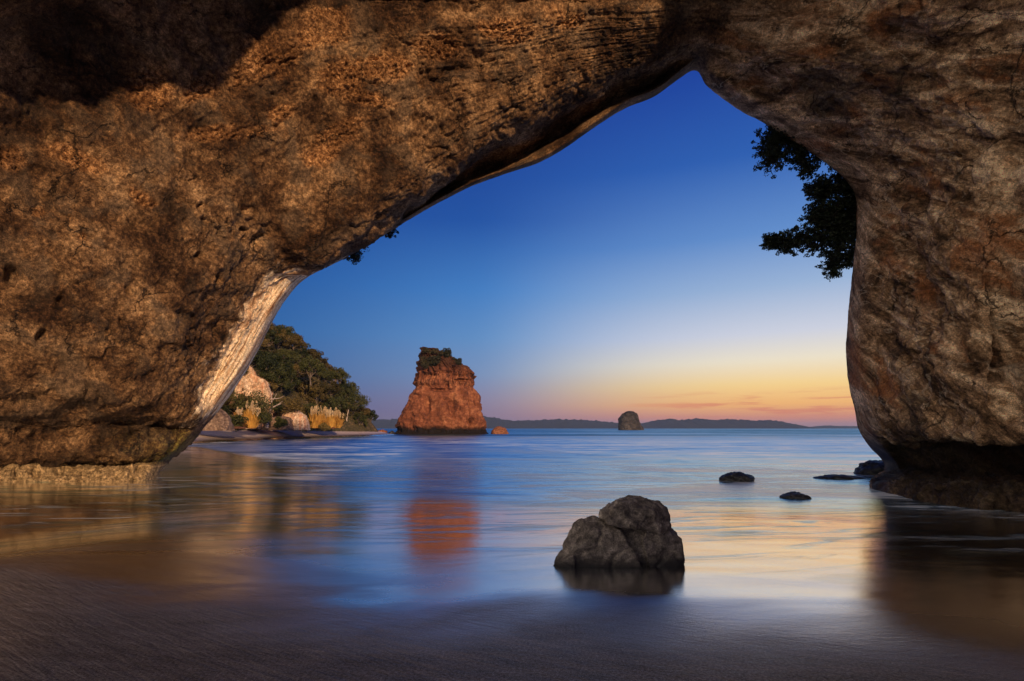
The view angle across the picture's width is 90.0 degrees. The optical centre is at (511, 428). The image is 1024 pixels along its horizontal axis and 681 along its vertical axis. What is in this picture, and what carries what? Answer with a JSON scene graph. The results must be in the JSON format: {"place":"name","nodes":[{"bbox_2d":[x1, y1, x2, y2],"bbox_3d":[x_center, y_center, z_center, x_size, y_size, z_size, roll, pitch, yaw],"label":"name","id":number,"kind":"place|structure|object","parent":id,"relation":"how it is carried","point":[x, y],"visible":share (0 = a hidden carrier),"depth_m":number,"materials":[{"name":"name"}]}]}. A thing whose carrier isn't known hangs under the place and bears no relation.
{"place":"outdoors","nodes":[
{"label":"outdoors","id":0,"kind":"place"},
{"bbox_2d":[222,340,377,431],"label":"hillside","id":1,"kind":"structure","parent":0,"point":[350,424],"depth_m":143.72,"materials":[{"name":"soil"}]},
{"bbox_2d":[221,405,249,415],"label":"hill tree","id":2,"kind":"object","parent":1,"relation":"on","point":[227,407],"visible":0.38,"depth_m":101.67,"materials":[{"name":"green plant"}]},
{"bbox_2d":[224,388,249,407],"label":"hill tree","id":3,"kind":"object","parent":1,"relation":"on","point":[227,401],"visible":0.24,"depth_m":103.06,"materials":[{"name":"green plant"}]},
{"bbox_2d":[229,414,248,431],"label":"beach bush","id":4,"kind":"object","parent":1,"relation":"on","point":[237,419],"visible":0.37,"depth_m":88.08,"materials":[{"name":"green plant"}]},
{"bbox_2d":[229,395,254,410],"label":"beach bush","id":5,"kind":"object","parent":1,"relation":"on","point":[240,398],"visible":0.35,"depth_m":98.27,"materials":[{"name":"green plant"}]},
{"bbox_2d":[228,365,274,428],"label":"pale cliff","id":6,"kind":"structure","parent":1,"relation":"on","point":[251,381],"depth_m":104.78,"materials":[{"name":"beige stone"}]},
{"bbox_2d":[229,390,274,412],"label":"beach bush","id":7,"kind":"object","parent":1,"relation":"on","point":[263,403],"visible":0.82,"depth_m":96.45,"materials":[{"name":"green plant"}]},
{"bbox_2d":[251,350,269,366],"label":"hill tree","id":8,"kind":"object","parent":1,"relation":"on","point":[257,356],"visible":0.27,"depth_m":122.86,"materials":[{"name":"green plant"}]},
{"bbox_2d":[250,410,271,424],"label":"beach bush","id":9,"kind":"object","parent":1,"relation":"on","point":[264,417],"visible":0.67,"depth_m":95.80,"materials":[{"name":"green plant"}]},
{"bbox_2d":[260,335,269,346],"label":"hill tree","id":10,"kind":"object","parent":1,"relation":"on","point":[266,341],"visible":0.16,"depth_m":131.34,"materials":[{"name":"green plant"}]},
{"bbox_2d":[258,346,276,353],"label":"hill tree","id":11,"kind":"object","parent":1,"relation":"on","point":[270,348],"visible":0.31,"depth_m":133.63,"materials":[{"name":"green plant"}]},
{"bbox_2d":[256,355,279,372],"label":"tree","id":12,"kind":"object","parent":1,"relation":"on","point":[266,365],"visible":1,"depth_m":103.83,"materials":[{"name":"green plant"}]},
{"bbox_2d":[257,374,278,391],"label":"hill tree","id":13,"kind":"object","parent":1,"relation":"on","point":[273,386],"visible":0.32,"depth_m":120.31,"materials":[{"name":"green plant"}]},
{"bbox_2d":[265,329,281,346],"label":"hill tree","id":14,"kind":"object","parent":1,"relation":"on","point":[277,340],"visible":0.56,"depth_m":138.47,"materials":[{"name":"green plant"}]},
{"bbox_2d":[259,366,290,394],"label":"hill tree","id":15,"kind":"object","parent":1,"relation":"on","point":[273,375],"visible":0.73,"depth_m":121.63,"materials":[{"name":"green plant"}]},
{"bbox_2d":[256,351,293,373],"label":"hill tree","id":16,"kind":"object","parent":1,"relation":"on","point":[277,358],"visible":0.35,"depth_m":128.57,"materials":[{"name":"green plant"}]},
{"bbox_2d":[271,401,282,414],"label":"beach bush","id":17,"kind":"object","parent":1,"relation":"on","point":[276,408],"visible":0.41,"depth_m":106.52,"materials":[{"name":"green plant"}]},
{"bbox_2d":[267,325,290,335],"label":"hill tree","id":18,"kind":"object","parent":1,"relation":"on","point":[279,330],"visible":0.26,"depth_m":149.65,"materials":[{"name":"green plant"}]},
{"bbox_2d":[269,326,291,348],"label":"hill tree","id":19,"kind":"object","parent":1,"relation":"on","point":[283,337],"visible":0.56,"depth_m":142.60,"materials":[{"name":"green plant"}]},
{"bbox_2d":[273,416,287,427],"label":"beach bush","id":20,"kind":"object","parent":1,"relation":"on","point":[280,422],"visible":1,"depth_m":100.10,"materials":[{"name":"green plant"}]},
{"bbox_2d":[274,361,296,376],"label":"hill tree","id":21,"kind":"object","parent":1,"relation":"on","point":[292,370],"visible":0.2,"depth_m":133.11,"materials":[{"name":"green plant"}]},
{"bbox_2d":[277,379,294,392],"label":"hill tree","id":22,"kind":"object","parent":1,"relation":"on","point":[289,389],"visible":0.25,"depth_m":125.86,"materials":[{"name":"green plant"}]},
{"bbox_2d":[275,348,301,363],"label":"hill tree","id":23,"kind":"object","parent":1,"relation":"on","point":[291,354],"visible":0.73,"depth_m":137.80,"materials":[{"name":"green plant"}]},
{"bbox_2d":[280,324,299,338],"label":"hill tree","id":24,"kind":"object","parent":1,"relation":"on","point":[290,328],"visible":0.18,"depth_m":157.16,"materials":[{"name":"green plant"}]},
{"bbox_2d":[274,395,306,414],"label":"beach bush","id":25,"kind":"object","parent":1,"relation":"on","point":[295,405],"visible":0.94,"depth_m":107.88,"materials":[{"name":"green plant"}]},
{"bbox_2d":[283,371,301,391],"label":"hill tree","id":26,"kind":"object","parent":1,"relation":"on","point":[297,381],"visible":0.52,"depth_m":130.32,"materials":[{"name":"green plant"}]},
{"bbox_2d":[283,334,303,350],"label":"hill tree","id":27,"kind":"object","parent":1,"relation":"on","point":[297,340],"visible":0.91,"depth_m":148.25,"materials":[{"name":"green plant"}]},
{"bbox_2d":[287,334,307,349],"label":"hill tree","id":28,"kind":"object","parent":1,"relation":"on","point":[304,344],"visible":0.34,"depth_m":151.84,"materials":[{"name":"green plant"}]},
{"bbox_2d":[288,363,312,376],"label":"hill tree","id":29,"kind":"object","parent":1,"relation":"on","point":[296,367],"visible":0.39,"depth_m":138.10,"materials":[{"name":"green plant"}]},
{"bbox_2d":[292,348,309,360],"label":"hill tree","id":30,"kind":"object","parent":1,"relation":"on","point":[303,352],"visible":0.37,"depth_m":147.50,"materials":[{"name":"green plant"}]},
{"bbox_2d":[300,405,311,417],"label":"hill tree","id":31,"kind":"object","parent":1,"relation":"on","point":[304,411],"visible":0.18,"depth_m":122.72,"materials":[{"name":"green plant"}]},
{"bbox_2d":[296,377,320,402],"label":"hill tree","id":32,"kind":"object","parent":1,"relation":"on","point":[303,390],"visible":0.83,"depth_m":133.40,"materials":[{"name":"green plant"}]},
{"bbox_2d":[299,348,319,356],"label":"hill tree","id":33,"kind":"object","parent":1,"relation":"on","point":[311,350],"visible":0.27,"depth_m":156.40,"materials":[{"name":"green plant"}]},
{"bbox_2d":[298,355,324,385],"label":"headland tree","id":34,"kind":"object","parent":1,"relation":"on","point":[311,366],"visible":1,"depth_m":127.09,"materials":[{"name":"green plant"}]},
{"bbox_2d":[307,405,322,427],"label":"plume grass","id":35,"kind":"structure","parent":1,"relation":"on","point":[315,420],"depth_m":117.39,"materials":[{"name":"yellow plant"}]},
{"bbox_2d":[307,381,322,396],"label":"hill tree","id":36,"kind":"object","parent":1,"relation":"on","point":[314,384],"visible":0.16,"depth_m":136.79,"materials":[{"name":"green plant"}]},
{"bbox_2d":[304,386,328,405],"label":"hill tree","id":37,"kind":"object","parent":1,"relation":"on","point":[323,397],"visible":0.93,"depth_m":134.42,"materials":[{"name":"green plant"}]},
{"bbox_2d":[304,403,328,417],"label":"beach bush","id":38,"kind":"object","parent":1,"relation":"on","point":[308,406],"visible":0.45,"depth_m":120.33,"materials":[{"name":"green plant"}]},
{"bbox_2d":[311,351,327,364],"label":"hill tree","id":39,"kind":"object","parent":1,"relation":"on","point":[317,356],"visible":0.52,"depth_m":152.48,"materials":[{"name":"green plant"}]},
{"bbox_2d":[313,381,327,389],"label":"hill tree","id":40,"kind":"object","parent":1,"relation":"on","point":[322,385],"visible":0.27,"depth_m":141.95,"materials":[{"name":"green plant"}]},
{"bbox_2d":[314,365,329,379],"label":"hill tree","id":41,"kind":"object","parent":1,"relation":"on","point":[325,371],"visible":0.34,"depth_m":147.10,"materials":[{"name":"green plant"}]},
{"bbox_2d":[317,405,329,424],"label":"plume grass","id":42,"kind":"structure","parent":1,"relation":"on","point":[324,415],"depth_m":119.67,"materials":[{"name":"yellow plant"}]},
{"bbox_2d":[318,422,330,430],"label":"beach bush","id":43,"kind":"object","parent":1,"relation":"on","point":[324,426],"visible":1,"depth_m":118.29,"materials":[{"name":"green plant"}]},
{"bbox_2d":[322,371,333,382],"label":"hill tree","id":44,"kind":"object","parent":1,"relation":"on","point":[330,377],"visible":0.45,"depth_m":150.09,"materials":[{"name":"green plant"}]},
{"bbox_2d":[325,407,334,426],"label":"plume grass","id":45,"kind":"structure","parent":1,"relation":"on","point":[331,422],"depth_m":121.61,"materials":[{"name":"yellow plant"}]},
{"bbox_2d":[323,362,338,374],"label":"hill tree","id":46,"kind":"object","parent":1,"relation":"on","point":[329,367],"visible":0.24,"depth_m":156.45,"materials":[{"name":"green plant"}]},
{"bbox_2d":[323,381,341,396],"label":"hill tree","id":47,"kind":"object","parent":1,"relation":"on","point":[334,386],"visible":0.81,"depth_m":145.96,"materials":[{"name":"green plant"}]},
{"bbox_2d":[322,394,348,413],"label":"hill tree","id":48,"kind":"object","parent":1,"relation":"on","point":[340,401],"visible":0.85,"depth_m":139.22,"materials":[{"name":"green plant"}]},
{"bbox_2d":[331,366,346,380],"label":"hill tree","id":49,"kind":"object","parent":1,"relation":"on","point":[340,374],"visible":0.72,"depth_m":157.26,"materials":[{"name":"green plant"}]},
{"bbox_2d":[334,414,347,421],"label":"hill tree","id":50,"kind":"object","parent":1,"relation":"on","point":[344,418],"visible":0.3,"depth_m":141.00,"materials":[{"name":"green plant"}]},
{"bbox_2d":[332,367,350,383],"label":"hill tree","id":51,"kind":"object","parent":1,"relation":"on","point":[346,375],"visible":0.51,"depth_m":159.58,"materials":[{"name":"green plant"}]},
{"bbox_2d":[337,386,353,398],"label":"hill tree","id":52,"kind":"object","parent":1,"relation":"on","point":[347,391],"visible":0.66,"depth_m":151.20,"materials":[{"name":"green plant"}]},
{"bbox_2d":[339,383,353,391],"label":"hill tree","id":53,"kind":"object","parent":1,"relation":"on","point":[346,385],"visible":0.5,"depth_m":154.86,"materials":[{"name":"green plant"}]},
{"bbox_2d":[340,402,356,414],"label":"hill tree","id":54,"kind":"object","parent":1,"relation":"on","point":[349,412],"visible":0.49,"depth_m":147.30,"materials":[{"name":"green plant"}]},
{"bbox_2d":[341,380,360,395],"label":"hill tree","id":55,"kind":"object","parent":1,"relation":"on","point":[354,385],"visible":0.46,"depth_m":163.13,"materials":[{"name":"green plant"}]},
{"bbox_2d":[335,390,371,409],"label":"headland tree","id":56,"kind":"object","parent":1,"relation":"on","point":[352,401],"visible":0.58,"depth_m":149.00,"materials":[{"name":"green plant"}]},
{"bbox_2d":[353,411,368,424],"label":"hill tree","id":57,"kind":"object","parent":1,"relation":"on","point":[362,416],"visible":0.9,"depth_m":150.07,"materials":[{"name":"green plant"}]},
{"bbox_2d":[358,418,367,426],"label":"headland tree","id":58,"kind":"object","parent":1,"relation":"on","point":[365,423],"visible":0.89,"depth_m":151.53,"materials":[{"name":"green plant"}]},
{"bbox_2d":[359,406,370,414],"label":"hill tree","id":59,"kind":"object","parent":1,"relation":"on","point":[367,411],"visible":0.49,"depth_m":159.38,"materials":[{"name":"green plant"}]},
{"bbox_2d":[366,410,378,420],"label":"hill tree","id":60,"kind":"object","parent":1,"relation":"on","point":[376,416],"visible":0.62,"depth_m":162.58,"materials":[{"name":"green plant"}]},
{"bbox_2d":[0,430,1023,680],"bbox_3d":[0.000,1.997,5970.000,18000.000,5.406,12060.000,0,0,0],"label":"beach sand","id":61,"kind":"structure","parent":0,"point":[208,564],"depth_m":4.77,"materials":[{"name":"sand"}]},
{"bbox_2d":[202,409,234,430],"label":"beach boulder","id":62,"kind":"object","parent":61,"relation":"on","point":[220,420],"visible":0.46,"depth_m":82.64,"materials":[{"name":"brown stone"}]},
{"bbox_2d":[231,407,245,426],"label":"plume grass","id":63,"kind":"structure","parent":61,"relation":"on","point":[238,411],"depth_m":91.77,"materials":[{"name":"beige plant"}]},
{"bbox_2d":[234,426,246,428],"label":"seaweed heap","id":64,"kind":"object","parent":61,"relation":"on","point":[237,427],"visible":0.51,"depth_m":87.44,"materials":[{"name":"brown plant"}]},
{"bbox_2d":[243,400,260,427],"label":"plume grass","id":65,"kind":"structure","parent":61,"relation":"on","point":[252,421],"depth_m":93.58,"materials":[{"name":"yellow plant"}]},
{"bbox_2d":[262,391,281,427],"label":"bare tree","id":66,"kind":"object","parent":61,"relation":"on","point":[266,425],"visible":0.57,"depth_m":99.05,"materials":[{"name":"grey plant"}]},
{"bbox_2d":[262,416,293,429],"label":"beach boulder","id":67,"kind":"object","parent":61,"relation":"on","point":[289,426],"visible":0.62,"depth_m":101.30,"materials":[{"name":"brown stone"}]},
{"bbox_2d":[282,411,301,417],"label":"beach boulder","id":68,"kind":"object","parent":61,"relation":"on","point":[288,414],"visible":0.17,"depth_m":108.47,"materials":[{"name":"beige stone"}]},
{"bbox_2d":[291,413,309,429],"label":"beach boulder","id":69,"kind":"object","parent":61,"relation":"on","point":[300,421],"visible":0.89,"depth_m":103.77,"materials":[{"name":"beige stone"}]},
{"bbox_2d":[330,407,344,427],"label":"plume grass","id":70,"kind":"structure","parent":61,"relation":"on","point":[337,422],"depth_m":123.68,"materials":[{"name":"yellow plant"}]},
{"bbox_2d":[0,0,1023,512],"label":"rock arch","id":71,"kind":"object","parent":61,"relation":"on","point":[194,194],"visible":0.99,"depth_m":18.41,"materials":[{"name":"brown stone"}]},
{"bbox_2d":[343,247,369,264],"bbox_3d":[-8.329,-9.248,26.425,1.593,1.666,1.359,0,0,43],"label":"hanging shrub","id":72,"kind":"object","parent":71,"relation":"hanging from","point":[356,256],"visible":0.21,"depth_m":26.43,"materials":[{"name":"green plant"}]},
{"bbox_2d":[385,229,398,238],"bbox_3d":[-6.555,-10.126,26.491,1.513,0.753,0.780,0,0,0],"label":"hanging shrub","id":73,"kind":"object","parent":71,"relation":"hanging from","point":[389,234],"visible":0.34,"depth_m":26.42,"materials":[{"name":"green plant"}]},
{"bbox_2d":[751,125,856,281],"bbox_3d":[15.184,-11.415,25.341,6.394,8.276,2.551,0,0,11],"label":"overhanging tree","id":74,"kind":"object","parent":71,"relation":"on","point":[834,227],"visible":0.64,"depth_m":25.14,"materials":[{"name":"green plant"}]},
{"bbox_2d":[553,495,684,567],"bbox_3d":[1.281,1.334,6.060,1.661,1.115,0.881,0,0,0],"label":"foreground boulder","id":75,"kind":"object","parent":61,"relation":"on","point":[631,531],"visible":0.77,"depth_m":5.77,"materials":[{"name":"grey stone"}]},
{"bbox_2d":[719,471,754,481],"bbox_3d":[9.441,2.050,21.498,1.410,0.463,1.068,0,0,21],"label":"awash rock","id":76,"kind":"object","parent":61,"relation":"on","point":[738,476],"visible":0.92,"depth_m":21.16,"materials":[{"name":"black stone"}]},
{"bbox_2d":[779,491,811,498],"bbox_3d":[8.924,2.170,16.199,0.962,0.329,0.804,0,0,0],"label":"awash rock","id":77,"kind":"object","parent":61,"relation":"on","point":[793,495],"visible":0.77,"depth_m":15.96,"materials":[{"name":"black stone"}]},
{"bbox_2d":[813,474,865,478],"bbox_3d":[14.440,2.152,22.570,2.349,0.275,1.273,0,0,0],"label":"awash rock","id":78,"kind":"object","parent":61,"relation":"on","point":[835,476],"visible":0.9,"depth_m":22.27,"materials":[{"name":"black stone"}]},
{"bbox_2d":[189,428,912,499],"bbox_3d":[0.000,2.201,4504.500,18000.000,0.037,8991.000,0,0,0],"label":"sea water","id":79,"kind":"structure","parent":0,"point":[700,462],"depth_m":36.06,"materials":[{"name":"blue liquid"}]},
{"bbox_2d":[395,347,488,433],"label":"sea stack","id":80,"kind":"object","parent":79,"relation":"in","point":[444,397],"visible":0.81,"depth_m":189.94,"materials":[{"name":"brown stone"}]},
{"bbox_2d":[420,356,432,368],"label":"bush","id":81,"kind":"object","parent":80,"relation":"on","point":[425,363],"visible":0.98,"depth_m":190.23,"materials":[{"name":"green plant"}]},
{"bbox_2d":[428,348,438,353],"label":"bush","id":82,"kind":"object","parent":80,"relation":"on","point":[433,351],"visible":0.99,"depth_m":195.10,"materials":[{"name":"green plant"}]},
{"bbox_2d":[428,355,440,365],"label":"bush","id":83,"kind":"object","parent":80,"relation":"on","point":[434,360],"visible":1,"depth_m":189.88,"materials":[{"name":"green plant"}]},
{"bbox_2d":[436,350,443,356],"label":"bush","id":84,"kind":"object","parent":80,"relation":"on","point":[441,353],"visible":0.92,"depth_m":193.52,"materials":[{"name":"green plant"}]},
{"bbox_2d":[443,348,451,357],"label":"bush","id":85,"kind":"object","parent":80,"relation":"on","point":[446,352],"visible":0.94,"depth_m":193.88,"materials":[{"name":"green plant"}]},
{"bbox_2d":[452,357,461,364],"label":"bush","id":86,"kind":"object","parent":80,"relation":"on","point":[458,361],"visible":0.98,"depth_m":194.68,"materials":[{"name":"green plant"}]},
{"bbox_2d":[491,426,508,433],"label":"shore boulder","id":87,"kind":"object","parent":79,"relation":"in","point":[499,430],"visible":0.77,"depth_m":193.89,"materials":[{"name":"brown stone"}]},
{"bbox_2d":[618,411,643,429],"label":"sea islet","id":88,"kind":"object","parent":79,"relation":"in","point":[628,420],"visible":0.95,"depth_m":610.38,"materials":[{"name":"grey stone"}]},
{"bbox_2d":[853,460,884,475],"bbox_3d":[17.715,1.935,24.487,2.404,0.875,2.403,0,0,0],"label":"tidal rock","id":89,"kind":"object","parent":79,"relation":"in","point":[872,467],"visible":0.44,"depth_m":24.06,"materials":[{"name":"black stone"}]},
{"bbox_2d":[273,71,856,426],"label":"sky","id":90,"kind":"structure","parent":0,"point":[618,271],"materials":[{"name":"blue"}]},
{"bbox_2d":[371,416,821,428],"bbox_3d":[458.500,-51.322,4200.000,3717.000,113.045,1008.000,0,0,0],"label":"hills","id":91,"kind":"structure","parent":0,"point":[494,422],"depth_m":3899.28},
{"bbox_2d":[814,425,857,427],"bbox_3d":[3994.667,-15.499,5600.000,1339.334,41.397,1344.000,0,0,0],"label":"headland","id":92,"kind":"structure","parent":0,"point":[827,426],"depth_m":5428.19,"materials":[{"name":"grey stone"}]}
]}

